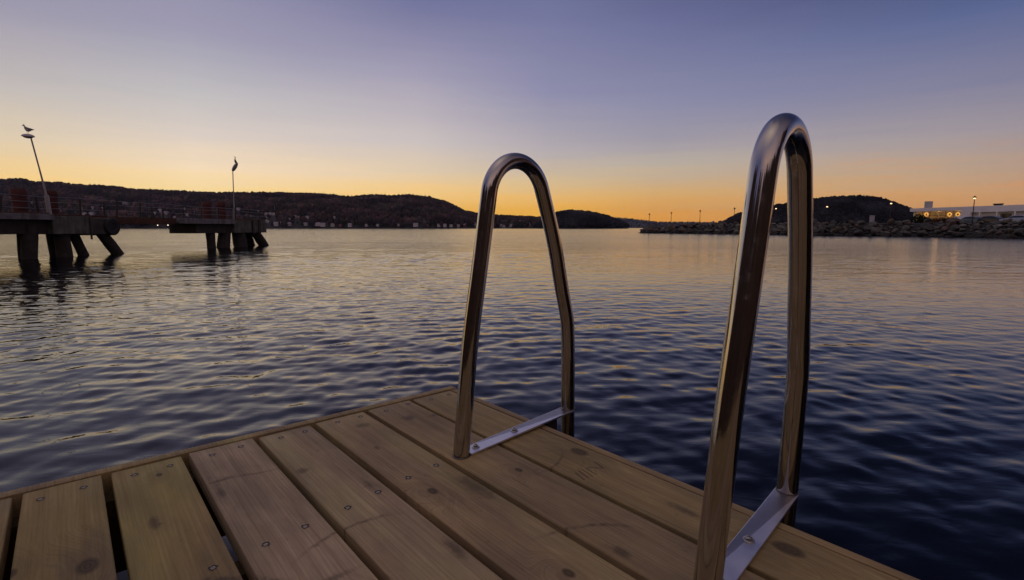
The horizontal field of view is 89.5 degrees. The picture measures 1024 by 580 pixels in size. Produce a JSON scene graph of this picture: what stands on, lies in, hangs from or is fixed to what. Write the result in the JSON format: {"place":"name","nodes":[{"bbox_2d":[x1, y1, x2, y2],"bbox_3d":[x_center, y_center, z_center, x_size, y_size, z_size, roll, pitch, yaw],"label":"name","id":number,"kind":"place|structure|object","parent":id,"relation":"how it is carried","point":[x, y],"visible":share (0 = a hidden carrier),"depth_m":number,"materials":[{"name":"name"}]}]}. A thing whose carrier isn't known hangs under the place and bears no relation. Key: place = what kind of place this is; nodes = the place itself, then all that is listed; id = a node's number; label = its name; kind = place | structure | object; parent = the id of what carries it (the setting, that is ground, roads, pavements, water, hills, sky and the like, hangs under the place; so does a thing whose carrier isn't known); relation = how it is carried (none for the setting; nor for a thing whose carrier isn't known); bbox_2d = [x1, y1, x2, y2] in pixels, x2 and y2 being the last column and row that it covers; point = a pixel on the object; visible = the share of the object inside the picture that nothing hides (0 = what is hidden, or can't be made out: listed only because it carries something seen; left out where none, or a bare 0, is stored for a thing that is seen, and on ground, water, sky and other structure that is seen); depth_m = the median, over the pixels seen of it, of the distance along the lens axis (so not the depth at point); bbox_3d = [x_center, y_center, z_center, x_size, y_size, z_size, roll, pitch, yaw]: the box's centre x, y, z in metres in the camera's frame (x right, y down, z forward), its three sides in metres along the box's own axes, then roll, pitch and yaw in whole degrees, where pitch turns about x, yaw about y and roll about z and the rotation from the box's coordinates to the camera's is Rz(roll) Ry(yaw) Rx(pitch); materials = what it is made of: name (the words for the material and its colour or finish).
{"place":"outdoors","nodes":[
{"label":"outdoors","id":0,"kind":"place"},
{"bbox_2d":[32,198,534,227],"bbox_3d":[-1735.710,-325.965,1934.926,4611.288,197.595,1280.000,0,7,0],"label":"hills","id":1,"kind":"structure","parent":0,"point":[273,218],"depth_m":1353.82,"materials":[{"name":"plant"}]},
{"bbox_2d":[0,178,540,227],"bbox_3d":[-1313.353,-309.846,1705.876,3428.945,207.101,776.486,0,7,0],"label":"forest","id":2,"kind":"object","parent":1,"relation":"on","point":[379,209],"visible":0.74,"depth_m":1591.74,"materials":[{"name":"green plant"}]},
{"bbox_2d":[0,228,1023,579],"bbox_3d":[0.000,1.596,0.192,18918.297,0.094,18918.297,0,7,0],"label":"water","id":3,"kind":"structure","parent":0,"point":[150,342],"depth_m":6.59,"materials":[{"name":"blue liquid"}]},
{"bbox_2d":[0,211,123,258],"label":"pier platform","id":4,"kind":"structure","parent":3,"relation":"in","point":[61,232],"depth_m":28.27,"materials":[{"name":"concrete"}]},
{"bbox_2d":[9,188,28,211],"bbox_3d":[-25.666,-4.559,26.951,0.742,1.419,0.753,1,7,7],"label":"mooring bollard","id":5,"kind":"object","parent":4,"relation":"on","point":[19,198],"visible":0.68,"depth_m":26.71,"materials":[{"name":"red metal"}]},
{"bbox_2d":[21,134,51,213],"bbox_3d":[-25.332,-6.094,27.553,1.147,4.337,0.396,0,7,0],"label":"pier lamp","id":6,"kind":"object","parent":4,"relation":"on","point":[46,196],"visible":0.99,"depth_m":27.55,"materials":[{"name":"grey metal"}]},
{"bbox_2d":[22,124,33,133],"bbox_3d":[-25.530,-8.464,27.267,0.648,0.560,0.187,0,7,2],"label":"gull","id":7,"kind":"object","parent":6,"relation":"on","point":[27,129],"visible":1,"depth_m":27.21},
{"bbox_2d":[47,191,59,213],"bbox_3d":[-25.444,-4.767,28.634,0.591,1.432,0.600,1,7,7],"label":"mooring bollard","id":8,"kind":"object","parent":4,"relation":"on","point":[53,196],"visible":0.52,"depth_m":28.49,"materials":[{"name":"red metal"}]},
{"bbox_2d":[0,193,117,217],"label":"pier railing","id":9,"kind":"object","parent":4,"relation":"on","point":[80,209],"visible":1,"depth_m":28.33,"materials":[{"name":"metal"}]},
{"bbox_2d":[92,201,175,223],"bbox_3d":[-24.652,-5.005,33.798,1.830,1.390,4.717,1,7,7],"label":"footbridge","id":10,"kind":"object","parent":4,"relation":"on","point":[137,220],"visible":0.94,"depth_m":33.41,"materials":[{"name":"metal"}]},
{"bbox_2d":[169,218,268,248],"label":"pier platform","id":11,"kind":"structure","parent":3,"relation":"in","point":[244,232],"depth_m":41.49,"materials":[{"name":"concrete"}]},
{"bbox_2d":[201,202,211,218],"bbox_3d":[-23.882,-6.183,40.467,0.726,1.419,0.737,1,7,7],"label":"mooring bollard","id":12,"kind":"object","parent":11,"relation":"on","point":[204,205],"visible":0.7,"depth_m":40.22,"materials":[{"name":"red metal"}]},
{"bbox_2d":[174,205,264,219],"bbox_3d":[-22.813,-6.092,41.096,0.100,1.074,10.387,1,7,7],"label":"pier railing","id":13,"kind":"object","parent":11,"relation":"on","point":[201,214],"visible":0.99,"depth_m":39.98,"materials":[{"name":"metal"}]},
{"bbox_2d":[216,202,226,218],"bbox_3d":[-23.667,-6.419,42.086,0.755,1.500,0.767,1,7,7],"label":"mooring bollard","id":14,"kind":"object","parent":11,"relation":"on","point":[221,206],"visible":0.72,"depth_m":41.83,"materials":[{"name":"red metal"}]},
{"bbox_2d":[232,163,237,218],"bbox_3d":[-22.670,-8.044,42.341,0.665,4.676,0.504,0,7,0],"label":"pier lamp","id":15,"kind":"object","parent":11,"relation":"on","point":[235,165],"visible":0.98,"depth_m":42.28,"materials":[{"name":"grey metal"}]},
{"bbox_2d":[0,386,918,579],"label":"wooden jetty","id":16,"kind":"object","parent":3,"relation":"in","point":[391,490],"visible":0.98,"depth_m":0.99,"materials":[{"name":"brown wood"}]},
{"bbox_2d":[452,153,574,459],"bbox_3d":[0.024,0.687,1.417,0.044,2.072,0.452,7,10,44],"label":"ladder handrail","id":17,"kind":"object","parent":16,"relation":"attached to","point":[496,172],"visible":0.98,"depth_m":1.25,"materials":[{"name":"silver metal"}]},
{"bbox_2d":[693,113,812,579],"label":"ladder handrail","id":18,"kind":"object","parent":16,"relation":"attached to","point":[717,558],"visible":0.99,"depth_m":0.74,"materials":[{"name":"metal"}]},
{"bbox_2d":[0,0,1023,222],"label":"sky","id":19,"kind":"structure","parent":0,"point":[635,109],"materials":[{"name":"blue"}]},
{"bbox_2d":[536,226,628,228],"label":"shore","id":20,"kind":"structure","parent":0,"point":[569,227],"depth_m":1143.36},
{"bbox_2d":[534,209,629,227],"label":"forest","id":21,"kind":"object","parent":20,"relation":"on","point":[573,218],"visible":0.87,"depth_m":1168.79,"materials":[{"name":"green plant"}]},
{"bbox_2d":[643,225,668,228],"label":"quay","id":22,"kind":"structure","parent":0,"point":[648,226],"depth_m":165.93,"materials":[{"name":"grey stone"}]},
{"bbox_2d":[911,214,922,222],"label":"shrub","id":23,"kind":"object","parent":22,"relation":"on","point":[913,219],"visible":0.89,"depth_m":115.68,"materials":[{"name":"green plant"}]},
{"bbox_2d":[916,215,928,222],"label":"shrub","id":24,"kind":"object","parent":22,"relation":"on","point":[922,218],"visible":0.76,"depth_m":114.61,"materials":[{"name":"green plant"}]},
{"bbox_2d":[954,216,970,222],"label":"parked van","id":25,"kind":"object","parent":22,"relation":"on","point":[960,217],"visible":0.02,"depth_m":105.37,"materials":[{"name":"grey metal"}]},
{"bbox_2d":[910,201,1023,220],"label":"waterfront building","id":26,"kind":"structure","parent":22,"relation":"on","point":[1001,210],"depth_m":110.83,"materials":[{"name":"paint"}]},
{"bbox_2d":[1000,213,1011,218],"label":"window","id":27,"kind":"structure","parent":26,"relation":"in","point":[1004,215],"depth_m":105.57,"materials":[{"name":"black glass"}]},
{"bbox_2d":[960,216,980,222],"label":"parked car","id":28,"kind":"object","parent":22,"relation":"on","point":[967,219],"visible":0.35,"depth_m":97.75,"materials":[{"name":"blue"}]},
{"bbox_2d":[977,216,1002,221],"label":"parked car","id":29,"kind":"object","parent":22,"relation":"on","point":[989,218],"visible":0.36,"depth_m":93.53,"materials":[{"name":"black metal"}]},
{"bbox_2d":[999,215,1023,221],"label":"parked car","id":30,"kind":"object","parent":22,"relation":"on","point":[1017,218],"visible":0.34,"depth_m":88.12,"materials":[{"name":"grey metal"}]},
{"bbox_2d":[618,218,706,227],"bbox_3d":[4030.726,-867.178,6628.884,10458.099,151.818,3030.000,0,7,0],"label":"hills","id":31,"kind":"structure","parent":0,"point":[632,226],"depth_m":5845.02,"materials":[{"name":"plant"}]},
{"bbox_2d":[538,216,716,226],"bbox_3d":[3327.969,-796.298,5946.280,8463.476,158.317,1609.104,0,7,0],"label":"forest","id":32,"kind":"object","parent":31,"relation":"on","point":[650,222],"visible":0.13,"depth_m":6060.26,"materials":[{"name":"green plant"}]},
{"bbox_2d":[657,222,1023,237],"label":"embankment","id":33,"kind":"structure","parent":0,"point":[918,225],"depth_m":101.41,"materials":[{"name":"grey stone"}]},
{"bbox_2d":[818,227,825,232],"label":"boulder","id":34,"kind":"object","parent":33,"relation":"on","point":[821,229],"visible":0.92,"depth_m":110.76,"materials":[{"name":"stone"}]},
{"bbox_2d":[640,221,1018,236],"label":"rubble","id":35,"kind":"object","parent":33,"relation":"on","point":[1009,224],"visible":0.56,"depth_m":106.28,"materials":[{"name":"stone"}]},
{"bbox_2d":[828,224,835,229],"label":"boulder","id":36,"kind":"object","parent":33,"relation":"on","point":[831,226],"visible":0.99,"depth_m":110.55,"materials":[{"name":"stone"}]},
{"bbox_2d":[854,229,863,235],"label":"boulder","id":37,"kind":"object","parent":33,"relation":"on","point":[858,232],"visible":0.95,"depth_m":105.41,"materials":[{"name":"stone"}]},
{"bbox_2d":[864,225,873,230],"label":"boulder","id":38,"kind":"object","parent":33,"relation":"on","point":[868,227],"visible":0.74,"depth_m":105.26,"materials":[{"name":"stone"}]},
{"bbox_2d":[869,215,874,221],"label":"utility cabinet","id":39,"kind":"object","parent":33,"relation":"on","point":[872,218],"visible":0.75,"depth_m":110.75,"materials":[{"name":"grey metal"}]},
{"bbox_2d":[868,222,876,226],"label":"boulder","id":40,"kind":"object","parent":33,"relation":"on","point":[874,224],"visible":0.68,"depth_m":105.89,"materials":[{"name":"stone"}]},
{"bbox_2d":[870,227,881,233],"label":"boulder","id":41,"kind":"object","parent":33,"relation":"on","point":[874,230],"visible":1,"depth_m":104.13,"materials":[{"name":"stone"}]},
{"bbox_2d":[879,231,889,235],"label":"boulder","id":42,"kind":"object","parent":33,"relation":"on","point":[885,233],"visible":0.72,"depth_m":101.55,"materials":[{"name":"stone"}]},
{"bbox_2d":[886,219,893,224],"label":"boulder","id":43,"kind":"object","parent":33,"relation":"on","point":[890,221],"visible":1,"depth_m":104.73,"materials":[{"name":"stone"}]},
{"bbox_2d":[902,231,911,235],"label":"boulder","id":44,"kind":"object","parent":33,"relation":"on","point":[906,233],"visible":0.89,"depth_m":99.66,"materials":[{"name":"stone"}]},
{"bbox_2d":[916,231,924,235],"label":"boulder","id":45,"kind":"object","parent":33,"relation":"on","point":[920,233],"visible":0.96,"depth_m":97.17,"materials":[{"name":"stone"}]},
{"bbox_2d":[921,223,933,229],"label":"boulder","id":46,"kind":"object","parent":33,"relation":"on","point":[927,226],"visible":0.98,"depth_m":97.91,"materials":[{"name":"stone"}]},
{"bbox_2d":[924,218,933,223],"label":"boulder","id":47,"kind":"object","parent":33,"relation":"on","point":[928,220],"visible":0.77,"depth_m":99.16,"materials":[{"name":"stone"}]},
{"bbox_2d":[941,226,948,230],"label":"boulder","id":48,"kind":"object","parent":33,"relation":"on","point":[944,228],"visible":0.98,"depth_m":94.85,"materials":[{"name":"stone"}]},
{"bbox_2d":[946,221,956,226],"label":"boulder","id":49,"kind":"object","parent":33,"relation":"on","point":[949,224],"visible":0.72,"depth_m":94.57,"materials":[{"name":"stone"}]},
{"bbox_2d":[946,218,960,223],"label":"boulder","id":50,"kind":"object","parent":33,"relation":"on","point":[956,220],"visible":0.84,"depth_m":95.16,"materials":[{"name":"stone"}]},
{"bbox_2d":[949,224,960,230],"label":"boulder","id":51,"kind":"object","parent":33,"relation":"on","point":[955,227],"visible":0.94,"depth_m":93.19,"materials":[{"name":"stone"}]},
{"bbox_2d":[955,232,964,236],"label":"boulder","id":52,"kind":"object","parent":33,"relation":"on","point":[960,234],"visible":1,"depth_m":90.98,"materials":[{"name":"stone"}]},
{"bbox_2d":[971,196,976,222],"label":"street lamp","id":53,"kind":"object","parent":33,"relation":"on","point":[974,197],"visible":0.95,"depth_m":94.85,"materials":[{"name":"metal"}]},
{"bbox_2d":[970,223,979,228],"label":"boulder","id":54,"kind":"object","parent":33,"relation":"on","point":[976,226],"visible":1,"depth_m":90.78,"materials":[{"name":"stone"}]},
{"bbox_2d":[968,233,984,237],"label":"boulder","id":55,"kind":"object","parent":33,"relation":"on","point":[980,235],"visible":0.52,"depth_m":87.03,"materials":[{"name":"stone"}]},
{"bbox_2d":[990,221,1003,226],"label":"boulder","id":56,"kind":"object","parent":33,"relation":"on","point":[996,222],"visible":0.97,"depth_m":87.83,"materials":[{"name":"stone"}]},
{"bbox_2d":[993,231,1003,235],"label":"boulder","id":57,"kind":"object","parent":33,"relation":"on","point":[998,233],"visible":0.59,"depth_m":84.62,"materials":[{"name":"stone"}]},
{"bbox_2d":[993,224,1003,228],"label":"boulder","id":58,"kind":"object","parent":33,"relation":"on","point":[996,226],"visible":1,"depth_m":87.35,"materials":[{"name":"stone"}]},
{"bbox_2d":[1003,218,1012,223],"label":"boulder","id":59,"kind":"object","parent":33,"relation":"on","point":[1006,221],"visible":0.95,"depth_m":86.97,"materials":[{"name":"stone"}]},
{"bbox_2d":[1005,230,1013,233],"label":"boulder","id":60,"kind":"object","parent":33,"relation":"on","point":[1008,231],"visible":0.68,"depth_m":83.76,"materials":[{"name":"stone"}]},
{"bbox_2d":[1002,234,1017,237],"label":"boulder","id":61,"kind":"object","parent":33,"relation":"on","point":[1009,236],"visible":0.56,"depth_m":81.91,"materials":[{"name":"stone"}]},
{"bbox_2d":[1014,228,1023,234],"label":"boulder","id":62,"kind":"object","parent":33,"relation":"on","point":[1017,232],"visible":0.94,"depth_m":82.02,"materials":[{"name":"stone"}]},
{"bbox_3d":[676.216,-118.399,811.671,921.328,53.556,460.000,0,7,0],"label":"hills","id":63,"kind":"structure","parent":0,"visible":0},
{"bbox_2d":[723,195,913,223],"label":"forest","id":64,"kind":"object","parent":63,"relation":"on","point":[846,209],"visible":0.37,"depth_m":695.05,"materials":[{"name":"green plant"}]}
]}

